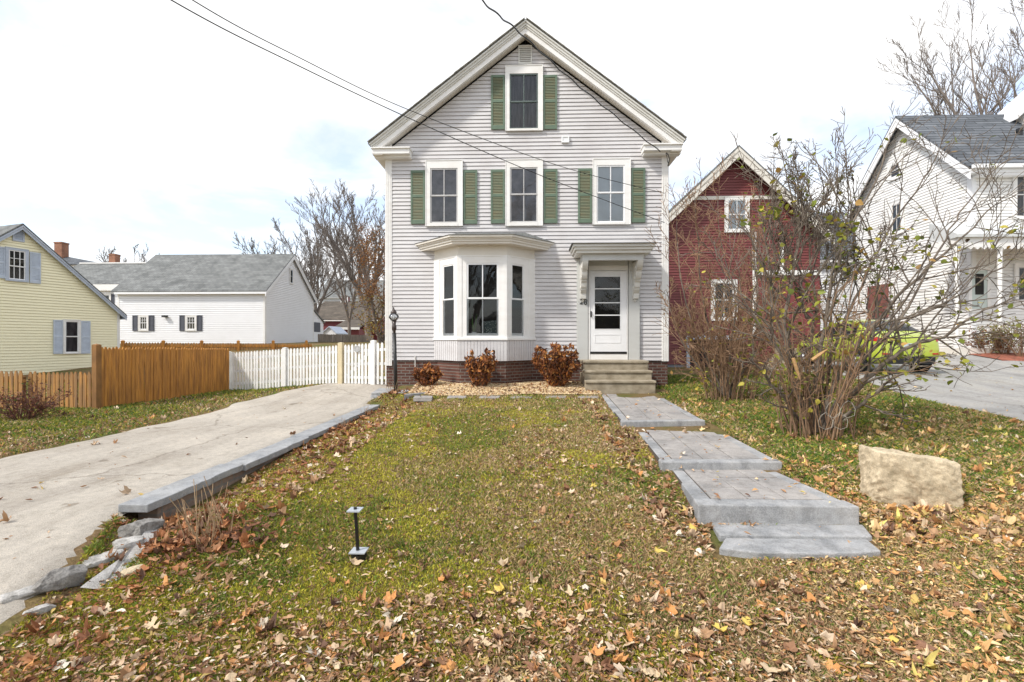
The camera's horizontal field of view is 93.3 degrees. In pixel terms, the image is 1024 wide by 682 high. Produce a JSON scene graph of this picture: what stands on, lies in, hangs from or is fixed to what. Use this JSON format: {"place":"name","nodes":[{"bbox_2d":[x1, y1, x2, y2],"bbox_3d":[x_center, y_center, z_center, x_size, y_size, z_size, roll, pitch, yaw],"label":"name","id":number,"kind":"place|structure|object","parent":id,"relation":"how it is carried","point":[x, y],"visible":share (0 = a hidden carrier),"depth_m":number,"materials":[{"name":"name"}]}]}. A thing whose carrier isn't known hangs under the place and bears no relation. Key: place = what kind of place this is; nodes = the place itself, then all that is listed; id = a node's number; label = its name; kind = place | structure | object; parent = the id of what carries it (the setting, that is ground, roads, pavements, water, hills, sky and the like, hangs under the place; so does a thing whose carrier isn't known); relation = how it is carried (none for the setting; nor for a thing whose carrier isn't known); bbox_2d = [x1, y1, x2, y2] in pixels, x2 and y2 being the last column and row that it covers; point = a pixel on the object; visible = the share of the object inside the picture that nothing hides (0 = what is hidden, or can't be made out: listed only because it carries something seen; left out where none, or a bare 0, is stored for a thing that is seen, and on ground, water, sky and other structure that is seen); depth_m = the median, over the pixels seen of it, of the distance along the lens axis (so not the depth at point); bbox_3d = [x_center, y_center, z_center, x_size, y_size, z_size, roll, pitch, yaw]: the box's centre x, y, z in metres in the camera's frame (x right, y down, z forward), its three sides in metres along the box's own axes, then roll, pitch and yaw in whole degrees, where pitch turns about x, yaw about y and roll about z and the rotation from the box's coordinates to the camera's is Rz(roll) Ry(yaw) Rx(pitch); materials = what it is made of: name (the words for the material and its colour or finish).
{"place":"outdoors","nodes":[
{"label":"outdoors","id":0,"kind":"place"},
{"bbox_2d":[0,382,392,623],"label":"driveway","id":1,"kind":"structure","parent":0,"point":[156,457],"depth_m":5.27,"materials":[{"name":"concrete"}]},
{"bbox_2d":[0,585,35,603],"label":"rock","id":2,"kind":"object","parent":1,"relation":"on","point":[24,592],"visible":0.9,"depth_m":2.80,"materials":[{"name":"grey stone"}]},
{"bbox_2d":[371,388,408,395],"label":"pavement","id":3,"kind":"structure","parent":0,"point":[379,391],"depth_m":10.82,"materials":[{"name":"grey concrete"}]},
{"bbox_2d":[389,307,398,391],"bbox_3d":[-2.618,0.308,10.721,0.216,2.125,0.220,0,0,2],"label":"lamp post","id":4,"kind":"object","parent":3,"relation":"on","point":[394,320],"visible":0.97,"depth_m":10.69,"materials":[{"name":"black metal"}]},
{"bbox_2d":[0,340,1023,681],"bbox_3d":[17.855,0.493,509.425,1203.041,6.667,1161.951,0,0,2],"label":"ground","id":5,"kind":"structure","parent":0,"point":[78,550],"depth_m":3.42,"materials":[{"name":"green plant"}]},
{"bbox_2d":[0,370,25,407],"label":"fence","id":6,"kind":"object","parent":5,"relation":"on","point":[11,381],"visible":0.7,"depth_m":9.86,"materials":[{"name":"brown wood"}]},
{"bbox_2d":[0,374,74,419],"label":"shrub","id":7,"kind":"object","parent":5,"relation":"on","point":[41,406],"visible":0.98,"depth_m":8.56,"materials":[{"name":"brown plant"}]},
{"bbox_2d":[22,603,55,615],"bbox_3d":[-2.701,1.540,2.764,0.057,0.047,0.144,0,0,33],"label":"rock","id":8,"kind":"object","parent":5,"relation":"on","point":[46,607],"visible":0.88,"depth_m":2.76,"materials":[{"name":"grey stone"}]},
{"bbox_2d":[28,371,91,407],"bbox_3d":[-9.236,1.141,9.999,1.447,1.037,0.155,0,0,2],"label":"fence","id":9,"kind":"object","parent":5,"relation":"on","point":[80,387],"visible":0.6,"depth_m":9.93,"materials":[{"name":"brown wood"}]},
{"bbox_2d":[32,564,87,595],"bbox_3d":[-2.777,1.471,2.972,0.133,0.149,0.262,0,0,31],"label":"rock","id":10,"kind":"object","parent":5,"relation":"on","point":[63,578],"visible":0.9,"depth_m":2.94,"materials":[{"name":"grey stone"}]},
{"bbox_2d":[0,223,126,374],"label":"house","id":11,"kind":"structure","parent":5,"relation":"on","point":[58,312],"depth_m":18.39,"materials":[{"name":"yellow"}]},
{"bbox_2d":[5,246,28,282],"bbox_3d":[-18.025,-2.770,17.598,0.209,1.212,0.654,0,0,11],"label":"window","id":12,"kind":"structure","parent":11,"relation":"in","point":[16,259],"depth_m":17.60,"materials":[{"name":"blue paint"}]},
{"bbox_2d":[63,319,80,353],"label":"window","id":13,"kind":"structure","parent":11,"relation":"in","point":[71,327],"depth_m":19.19,"materials":[{"name":"white paint"}]},
{"bbox_2d":[53,242,92,266],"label":"house","id":14,"kind":"structure","parent":5,"relation":"on","point":[61,249],"depth_m":60.41,"materials":[{"name":"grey brick"}]},
{"bbox_2d":[82,549,123,568],"bbox_3d":[-2.799,1.498,3.298,0.126,0.081,0.256,0,0,25],"label":"rock","id":15,"kind":"object","parent":5,"relation":"on","point":[95,560],"visible":0.5,"depth_m":3.27,"materials":[{"name":"grey stone"}]},
{"bbox_2d":[73,254,145,305],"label":"house","id":16,"kind":"structure","parent":5,"relation":"on","point":[105,278],"depth_m":46.88,"materials":[{"name":"grey"}]},
{"bbox_2d":[80,529,159,588],"bbox_3d":[-2.647,1.476,3.409,0.183,0.126,0.908,0,0,-13],"label":"flat rock","id":17,"kind":"object","parent":5,"relation":"on","point":[104,574],"visible":0.6,"depth_m":3.18,"materials":[{"name":"grey stone"}]},
{"bbox_2d":[96,244,159,261],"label":"bare tree","id":18,"kind":"object","parent":5,"relation":"on","point":[124,259],"visible":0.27,"depth_m":75.42,"materials":[{"name":"brown plant"}]},
{"bbox_2d":[112,536,144,550],"bbox_3d":[-2.764,1.477,3.496,0.192,0.107,0.183,0,0,-45],"label":"rock","id":19,"kind":"object","parent":5,"relation":"on","point":[129,542],"visible":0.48,"depth_m":3.45,"materials":[{"name":"grey stone"}]},
{"bbox_2d":[120,564,142,577],"bbox_3d":[-2.496,1.516,3.180,0.093,0.055,0.133,0,0,39],"label":"rock","id":20,"kind":"object","parent":5,"relation":"on","point":[129,570],"visible":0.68,"depth_m":3.16,"materials":[{"name":"stone"}]},
{"bbox_2d":[117,518,165,537],"bbox_3d":[-2.821,1.442,3.710,0.232,0.144,0.258,0,0,2],"label":"rock","id":21,"kind":"object","parent":5,"relation":"on","point":[138,527],"visible":0.61,"depth_m":3.63,"materials":[{"name":"grey stone"}]},
{"bbox_2d":[92,344,228,407],"bbox_3d":[-8.219,0.855,11.645,0.151,1.610,3.690,0,0,9],"label":"fence","id":22,"kind":"object","parent":5,"relation":"on","point":[158,373],"visible":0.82,"depth_m":11.13,"materials":[{"name":"orange wood"}]},
{"bbox_2d":[98,476,298,587],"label":"perennial stalks","id":23,"kind":"object","parent":5,"relation":"on","point":[212,535],"visible":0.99,"depth_m":3.47,"materials":[{"name":"plant"}]},
{"bbox_2d":[121,340,311,350],"bbox_3d":[-15.385,0.558,25.717,8.783,1.203,0.128,0,0,-22],"label":"fence","id":24,"kind":"object","parent":5,"relation":"on","point":[238,346],"visible":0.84,"depth_m":25.71,"materials":[{"name":"brown wood"}]},
{"bbox_2d":[110,254,324,343],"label":"house","id":25,"kind":"structure","parent":5,"relation":"on","point":[232,298],"depth_m":30.83,"materials":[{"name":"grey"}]},
{"bbox_2d":[138,315,148,330],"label":"window","id":26,"kind":"structure","parent":25,"relation":"in","point":[143,320],"depth_m":30.72,"materials":[{"name":"white paint"}]},
{"bbox_2d":[185,315,196,330],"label":"window","id":27,"kind":"structure","parent":25,"relation":"in","point":[190,320],"depth_m":30.63,"materials":[{"name":"white paint"}]},
{"bbox_2d":[225,670,241,681],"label":"fallen leaf","id":28,"kind":"object","parent":5,"relation":"on","point":[230,675],"visible":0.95,"depth_m":2.26,"materials":[{"name":"beige plant"}]},
{"bbox_2d":[118,405,379,519],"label":"retaining wall","id":29,"kind":"structure","parent":5,"relation":"on","point":[156,503],"depth_m":4.83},
{"bbox_2d":[233,232,340,305],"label":"bare tree","id":30,"kind":"object","parent":5,"relation":"on","point":[318,263],"visible":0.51,"depth_m":43.99,"materials":[{"name":"brown plant"}]},
{"bbox_2d":[229,340,385,389],"bbox_3d":[-5.568,0.867,12.959,4.974,1.785,0.118,0,0,14],"label":"fence","id":31,"kind":"object","parent":5,"relation":"on","point":[343,372],"visible":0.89,"depth_m":12.92,"materials":[{"name":"white paint"}]},
{"bbox_2d":[266,216,370,313],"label":"bare tree","id":32,"kind":"object","parent":5,"relation":"on","point":[311,265],"visible":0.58,"depth_m":47.13,"materials":[{"name":"brown plant"}]},
{"bbox_2d":[285,179,384,334],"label":"bare tree","id":33,"kind":"object","parent":5,"relation":"on","point":[330,241],"visible":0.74,"depth_m":40.10,"materials":[{"name":"brown plant"}]},
{"bbox_2d":[323,326,347,340],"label":"shed","id":34,"kind":"structure","parent":5,"relation":"on","point":[330,330],"depth_m":42.81,"materials":[{"name":"white paint"}]},
{"bbox_2d":[318,334,372,341],"bbox_3d":[-12.537,-0.183,36.446,4.228,0.686,0.098,0,0,2],"label":"fence","id":35,"kind":"object","parent":5,"relation":"on","point":[338,338],"visible":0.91,"depth_m":36.42,"materials":[{"name":"brown wood"}]},
{"bbox_2d":[326,417,365,432],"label":"perennial stalks","id":36,"kind":"object","parent":5,"relation":"on","point":[339,426],"visible":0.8,"depth_m":7.67,"materials":[{"name":"plant"}]},
{"bbox_2d":[310,208,384,334],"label":"bare tree","id":37,"kind":"object","parent":5,"relation":"on","point":[344,300],"visible":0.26,"depth_m":52.40,"materials":[{"name":"brown plant"}]},
{"bbox_2d":[318,280,384,302],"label":"building","id":38,"kind":"structure","parent":5,"relation":"on","point":[333,297],"depth_m":96.90,"materials":[{"name":"grey"}]},
{"bbox_2d":[319,295,384,339],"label":"barn","id":39,"kind":"structure","parent":5,"relation":"on","point":[332,313],"depth_m":59.10,"materials":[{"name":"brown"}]},
{"bbox_2d":[346,507,368,560],"bbox_3d":[-1.075,1.374,3.372,0.126,0.433,0.110,0,0,2],"label":"path light","id":40,"kind":"object","parent":5,"relation":"on","point":[358,552],"visible":0.83,"depth_m":3.36,"materials":[{"name":"black metal"}]},
{"bbox_2d":[345,218,384,342],"bbox_3d":[-8.483,-3.869,33.475,6.428,9.116,5.496,0,0,-32],"label":"russet tree","id":41,"kind":"object","parent":5,"relation":"on","point":[371,291],"visible":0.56,"depth_m":32.52,"materials":[{"name":"brown plant"}]},
{"bbox_2d":[383,589,396,603],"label":"fallen leaf","id":42,"kind":"object","parent":5,"relation":"on","point":[388,597],"visible":1,"depth_m":2.88,"materials":[{"name":"orange plant"}]},
{"bbox_2d":[390,653,404,669],"bbox_3d":[-0.563,1.554,2.342,0.118,0.014,0.081,-14,18,26],"label":"fallen leaf","id":43,"kind":"object","parent":5,"relation":"on","point":[398,660],"visible":1,"depth_m":2.34,"materials":[{"name":"orange plant"}]},
{"bbox_2d":[413,396,432,400],"bbox_3d":[-1.819,1.179,9.921,0.420,0.082,0.344,0,0,2],"label":"paver","id":44,"kind":"object","parent":5,"relation":"on","point":[423,398],"visible":0.96,"depth_m":9.76,"materials":[{"name":"grey stone"}]},
{"bbox_2d":[440,657,455,675],"bbox_3d":[-0.316,1.577,2.345,0.085,0.039,0.140,-21,34,-40],"label":"fallen leaf","id":45,"kind":"object","parent":5,"relation":"on","point":[446,666],"visible":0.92,"depth_m":2.34,"materials":[{"name":"orange plant"}]},
{"bbox_2d":[0,375,1023,681],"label":"leaf litter","id":46,"kind":"object","parent":5,"relation":"on","point":[746,665],"visible":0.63,"depth_m":2.80,"materials":[{"name":"brown plant"}]},
{"bbox_2d":[587,645,605,655],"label":"fallen leaf","id":47,"kind":"object","parent":46,"relation":"on","point":[599,651],"visible":1,"depth_m":2.42,"materials":[{"name":"orange plant"}]},
{"bbox_2d":[430,386,601,395],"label":"soil","id":48,"kind":"structure","parent":5,"relation":"on","point":[520,394],"depth_m":10.31,"materials":[{"name":"brown soil"}]},
{"bbox_2d":[411,362,443,385],"bbox_3d":[-2.037,0.774,11.255,0.764,0.589,0.625,0,0,38],"label":"hydrangea shrub","id":49,"kind":"object","parent":48,"relation":"on","point":[427,374],"visible":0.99,"depth_m":11.13,"materials":[{"name":"brown plant"}]},
{"bbox_2d":[464,347,497,386],"bbox_3d":[-0.690,0.594,10.890,0.771,0.914,0.754,0,0,2],"label":"hydrangea shrub","id":50,"kind":"object","parent":48,"relation":"on","point":[481,370],"visible":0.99,"depth_m":10.74,"materials":[{"name":"brown plant"}]},
{"bbox_2d":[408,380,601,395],"bbox_3d":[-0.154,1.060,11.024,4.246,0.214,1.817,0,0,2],"label":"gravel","id":51,"kind":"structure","parent":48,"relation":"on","point":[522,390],"depth_m":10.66,"materials":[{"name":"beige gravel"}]},
{"bbox_2d":[531,342,582,386],"bbox_3d":[1.002,0.538,10.982,1.088,1.065,1.066,0,0,-12],"label":"hydrangea shrub","id":52,"kind":"object","parent":51,"relation":"on","point":[559,368],"visible":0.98,"depth_m":10.81,"materials":[{"name":"brown plant"}]},
{"bbox_2d":[517,605,531,619],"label":"fallen leaf","id":53,"kind":"object","parent":5,"relation":"on","point":[523,612],"visible":1,"depth_m":2.73,"materials":[{"name":"beige plant"}]},
{"bbox_2d":[367,17,686,386],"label":"house","id":54,"kind":"structure","parent":5,"relation":"on","point":[528,261],"depth_m":11.84,"materials":[{"name":"grey"}]},
{"bbox_2d":[171,0,664,222],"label":"power cable","id":55,"kind":"object","parent":54,"relation":"attached to","point":[382,105],"visible":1,"depth_m":7.88,"materials":[{"name":"black rubber"}]},
{"bbox_2d":[192,0,664,193],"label":"power cable","id":56,"kind":"object","parent":54,"relation":"attached to","point":[389,101],"visible":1,"depth_m":8.18,"materials":[{"name":"black rubber"}]},
{"bbox_2d":[425,159,462,226],"bbox_3d":[-1.671,-3.642,11.910,0.924,1.627,0.058,0,0,2],"label":"window","id":57,"kind":"structure","parent":54,"relation":"in","point":[443,178],"depth_m":11.92,"materials":[{"name":"white paint"}]},
{"bbox_2d":[415,232,554,382],"bbox_3d":[-0.698,-0.555,11.437,3.510,4.230,1.056,0,0,2],"label":"bay window","id":58,"kind":"structure","parent":54,"relation":"in","point":[491,275],"depth_m":11.47,"materials":[{"name":"white paint"}]},
{"bbox_2d":[483,320,496,332],"bbox_3d":[-0.494,-0.293,11.465,0.440,0.420,0.124,0,0,2],"label":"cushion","id":59,"kind":"object","parent":54,"relation":"in","point":[489,326],"visible":0.59,"depth_m":11.41,"materials":[{"name":"fabric"}]},
{"bbox_2d":[505,64,542,131],"bbox_3d":[0.296,-5.951,11.845,0.921,1.605,0.058,0,0,2],"label":"window","id":60,"kind":"structure","parent":54,"relation":"in","point":[523,83],"depth_m":11.86,"materials":[{"name":"grey glass"}]},
{"bbox_2d":[505,159,542,225],"bbox_3d":[0.296,-3.636,11.845,0.921,1.631,0.058,0,0,2],"label":"window","id":61,"kind":"structure","parent":54,"relation":"in","point":[523,188],"depth_m":11.85,"materials":[{"name":"grey glass"}]},
{"bbox_2d":[482,0,660,151],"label":"power cable","id":62,"kind":"object","parent":54,"relation":"attached to","point":[497,13],"visible":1,"depth_m":8.93,"materials":[{"name":"black rubber"}]},
{"bbox_2d":[590,271,626,353],"bbox_3d":[2.345,-0.698,11.756,0.894,2.024,0.098,0,0,2],"label":"door","id":63,"kind":"structure","parent":54,"relation":"in","point":[608,289],"depth_m":11.78,"materials":[{"name":"white plastic"}]},
{"bbox_2d":[592,158,630,224],"bbox_3d":[2.425,-3.640,11.774,0.921,1.609,0.058,0,0,2],"label":"window","id":64,"kind":"structure","parent":54,"relation":"in","point":[604,212],"depth_m":11.80,"materials":[{"name":"grey glass"}]},
{"bbox_2d":[598,657,614,670],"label":"fallen leaf","id":65,"kind":"object","parent":5,"relation":"on","point":[605,664],"visible":1,"depth_m":2.34,"materials":[{"name":"brown plant"}]},
{"bbox_2d":[580,360,655,393],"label":"concrete steps","id":66,"kind":"structure","parent":5,"relation":"on","point":[616,376],"depth_m":10.83,"materials":[{"name":"beige concrete"}]},
{"bbox_2d":[611,652,628,662],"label":"fallen leaf","id":67,"kind":"object","parent":5,"relation":"on","point":[620,657],"visible":0.94,"depth_m":2.37,"materials":[{"name":"orange plant"}]},
{"bbox_2d":[606,394,691,421],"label":"path","id":68,"kind":"structure","parent":5,"relation":"on","point":[639,411],"depth_m":8.19,"materials":[{"name":"grey stone"}]},
{"bbox_2d":[602,394,699,419],"bbox_3d":[2.353,1.201,8.750,1.218,0.093,3.556,0,0,6],"label":"path edging","id":69,"kind":"object","parent":68,"relation":"on","point":[614,408],"visible":0.51,"depth_m":8.28,"materials":[{"name":"stone"}]},
{"bbox_2d":[620,419,704,426],"bbox_3d":[2.184,1.258,7.011,1.261,0.220,0.130,0,0,-4],"label":"stone step","id":70,"kind":"object","parent":5,"relation":"on","point":[664,423],"visible":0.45,"depth_m":6.95,"materials":[{"name":"stone"}]},
{"bbox_2d":[644,436,698,462],"bbox_3d":[2.237,1.296,6.095,1.292,0.088,2.176,0,0,2],"label":"path bed","id":71,"kind":"object","parent":5,"relation":"on","point":[655,455],"visible":0.07,"depth_m":5.49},
{"bbox_2d":[647,430,760,458],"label":"path","id":72,"kind":"structure","parent":71,"relation":"on","point":[675,443],"depth_m":5.69,"materials":[{"name":"grey stone"}]},
{"bbox_2d":[639,432,771,458],"bbox_3d":[2.245,1.293,6.132,1.290,0.094,2.094,0,0,2],"label":"path edging","id":73,"kind":"object","parent":5,"relation":"on","point":[660,453],"visible":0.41,"depth_m":5.67,"materials":[{"name":"stone"}]},
{"bbox_2d":[659,459,781,471],"bbox_3d":[2.155,1.350,5.029,1.254,0.220,0.141,0,0,0],"label":"stone step","id":74,"kind":"object","parent":5,"relation":"on","point":[720,464],"visible":0.49,"depth_m":4.96,"materials":[{"name":"stone"}]},
{"bbox_2d":[644,152,845,402],"bbox_3d":[4.513,-1.283,9.533,3.631,4.993,2.911,0,0,30],"label":"lilac shrub","id":75,"kind":"object","parent":5,"relation":"on","point":[724,387],"visible":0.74,"depth_m":9.45,"materials":[{"name":"brown plant"}]},
{"bbox_2d":[673,470,822,499],"bbox_3d":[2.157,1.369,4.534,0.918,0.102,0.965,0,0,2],"label":"path","id":76,"kind":"structure","parent":5,"relation":"on","point":[771,486],"depth_m":4.41,"materials":[{"name":"grey stone"}]},
{"bbox_2d":[674,471,837,506],"bbox_3d":[2.154,1.374,4.535,1.216,0.092,0.972,0,0,2],"label":"path edging","id":77,"kind":"object","parent":76,"relation":"on","point":[691,489],"visible":0.54,"depth_m":4.37,"materials":[{"name":"stone"}]},
{"bbox_2d":[667,145,834,366],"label":"house","id":78,"kind":"structure","parent":5,"relation":"on","point":[735,188],"depth_m":18.71,"materials":[{"name":"red wood"}]},
{"bbox_2d":[690,341,739,366],"bbox_3d":[7.844,0.594,18.741,1.938,1.292,0.020,0,0,2],"label":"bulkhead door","id":79,"kind":"structure","parent":78,"relation":"in","point":[692,364],"depth_m":18.74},
{"bbox_2d":[711,279,736,320],"bbox_3d":[8.190,-1.579,18.681,0.994,1.588,0.061,0,0,2],"label":"window","id":80,"kind":"structure","parent":78,"relation":"in","point":[715,280],"depth_m":18.70,"materials":[{"name":"white paint"}]},
{"bbox_2d":[724,196,749,232],"bbox_3d":[8.683,-4.881,18.665,0.941,1.380,0.061,0,0,2],"label":"window","id":81,"kind":"structure","parent":78,"relation":"in","point":[727,198],"depth_m":18.67,"materials":[{"name":"white paint"}]},
{"bbox_2d":[693,499,858,524],"bbox_3d":[2.139,1.430,3.959,1.269,0.220,0.170,0,0,2],"label":"stone step","id":82,"kind":"object","parent":5,"relation":"on","point":[777,511],"visible":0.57,"depth_m":3.89,"materials":[{"name":"stone"}]},
{"bbox_2d":[712,523,871,541],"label":"stone slab","id":83,"kind":"structure","parent":5,"relation":"on","point":[782,531],"depth_m":3.72,"materials":[{"name":"stone"}]},
{"bbox_2d":[719,538,880,559],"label":"stone slab","id":84,"kind":"structure","parent":5,"relation":"on","point":[762,548],"depth_m":3.47,"materials":[{"name":"stone"}]},
{"bbox_2d":[824,657,840,674],"bbox_3d":[1.561,1.580,2.352,0.074,0.013,0.107,15,53,44],"label":"fallen leaf","id":85,"kind":"object","parent":5,"relation":"on","point":[836,666],"visible":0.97,"depth_m":2.35,"materials":[{"name":"orange plant"}]},
{"bbox_2d":[814,213,854,329],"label":"house","id":86,"kind":"structure","parent":5,"relation":"on","point":[823,274],"depth_m":26.43,"materials":[{"name":"white wood"}]},
{"bbox_2d":[678,66,1023,440],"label":"lilac shrub","id":87,"kind":"object","parent":5,"relation":"on","point":[811,411],"visible":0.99,"depth_m":6.26,"materials":[{"name":"brown plant"}]},
{"bbox_2d":[858,445,964,508],"bbox_3d":[3.494,1.253,4.252,0.713,0.620,0.310,0,0,6],"label":"boulder","id":88,"kind":"object","parent":5,"relation":"on","point":[899,477],"visible":0.77,"depth_m":4.13,"materials":[{"name":"stone"}]},
{"bbox_2d":[913,640,935,650],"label":"fallen leaf","id":89,"kind":"object","parent":5,"relation":"on","point":[921,644],"visible":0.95,"depth_m":2.47,"materials":[{"name":"brown plant"}]},
{"bbox_2d":[843,90,1023,354],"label":"house","id":90,"kind":"structure","parent":5,"relation":"on","point":[1004,120],"depth_m":18.71,"materials":[{"name":"white paint"}]},
{"bbox_2d":[867,284,888,318],"bbox_3d":[16.704,-1.790,22.081,0.070,1.487,1.274,0,0,2],"label":"side door","id":91,"kind":"structure","parent":90,"relation":"in","point":[871,298],"depth_m":22.03,"materials":[{"name":"red wood"}]},
{"bbox_2d":[887,157,902,181],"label":"window","id":92,"kind":"structure","parent":90,"relation":"in","point":[892,177],"depth_m":21.07,"materials":[{"name":"white paint"}]},
{"bbox_2d":[889,198,903,236],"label":"window","id":93,"kind":"structure","parent":90,"relation":"in","point":[895,212],"depth_m":20.92,"materials":[{"name":"white paint"}]},
{"bbox_2d":[972,270,986,308],"bbox_3d":[16.827,-1.790,17.430,0.541,1.501,0.047,0,0,2],"label":"porch door","id":94,"kind":"structure","parent":90,"relation":"in","point":[979,290],"depth_m":17.41,"materials":[{"name":"white wood"}]},
{"bbox_2d":[1013,177,1023,218],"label":"window","id":95,"kind":"structure","parent":90,"relation":"in","point":[1020,201],"depth_m":17.36,"materials":[{"name":"white paint"}]},
{"bbox_2d":[1014,263,1023,303],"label":"window","id":96,"kind":"structure","parent":90,"relation":"in","point":[1018,267],"depth_m":17.34,"materials":[{"name":"white paint"}]},
{"bbox_2d":[876,0,1023,129],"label":"bare tree","id":97,"kind":"object","parent":5,"relation":"on","point":[942,96],"visible":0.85,"depth_m":33.59,"materials":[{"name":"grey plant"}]},
{"bbox_2d":[963,326,1009,352],"bbox_3d":[15.919,-0.058,16.160,1.341,1.048,1.175,0,0,28],"label":"shrub","id":98,"kind":"object","parent":5,"relation":"on","point":[975,345],"visible":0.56,"depth_m":16.05,"materials":[{"name":"brown plant"}]},
{"bbox_2d":[971,353,1023,360],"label":"mulch","id":99,"kind":"object","parent":5,"relation":"on","point":[1008,357],"visible":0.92,"depth_m":15.43,"materials":[{"name":"brown"}]},
{"bbox_2d":[973,315,1023,353],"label":"shrub","id":100,"kind":"object","parent":99,"relation":"on","point":[994,326],"visible":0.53,"depth_m":15.82,"materials":[{"name":"brown plant"}]},
{"bbox_2d":[985,321,1023,356],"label":"shrub","id":101,"kind":"object","parent":99,"relation":"on","point":[1021,344],"visible":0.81,"depth_m":15.46,"materials":[{"name":"brown plant"}]},
{"bbox_2d":[0,0,1023,306],"label":"sky","id":102,"kind":"structure","parent":0,"point":[125,124],"materials":[{"name":"white"}]},
{"bbox_2d":[769,353,1023,420],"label":"driveway","id":103,"kind":"structure","parent":0,"point":[998,385],"depth_m":11.23,"materials":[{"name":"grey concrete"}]},
{"bbox_2d":[796,319,938,371],"bbox_3d":[10.723,0.120,15.022,1.950,1.545,4.257,0,0,2],"label":"car","id":104,"kind":"object","parent":103,"relation":"on","point":[933,345],"visible":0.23,"depth_m":13.19,"materials":[{"name":"yellow paint"}]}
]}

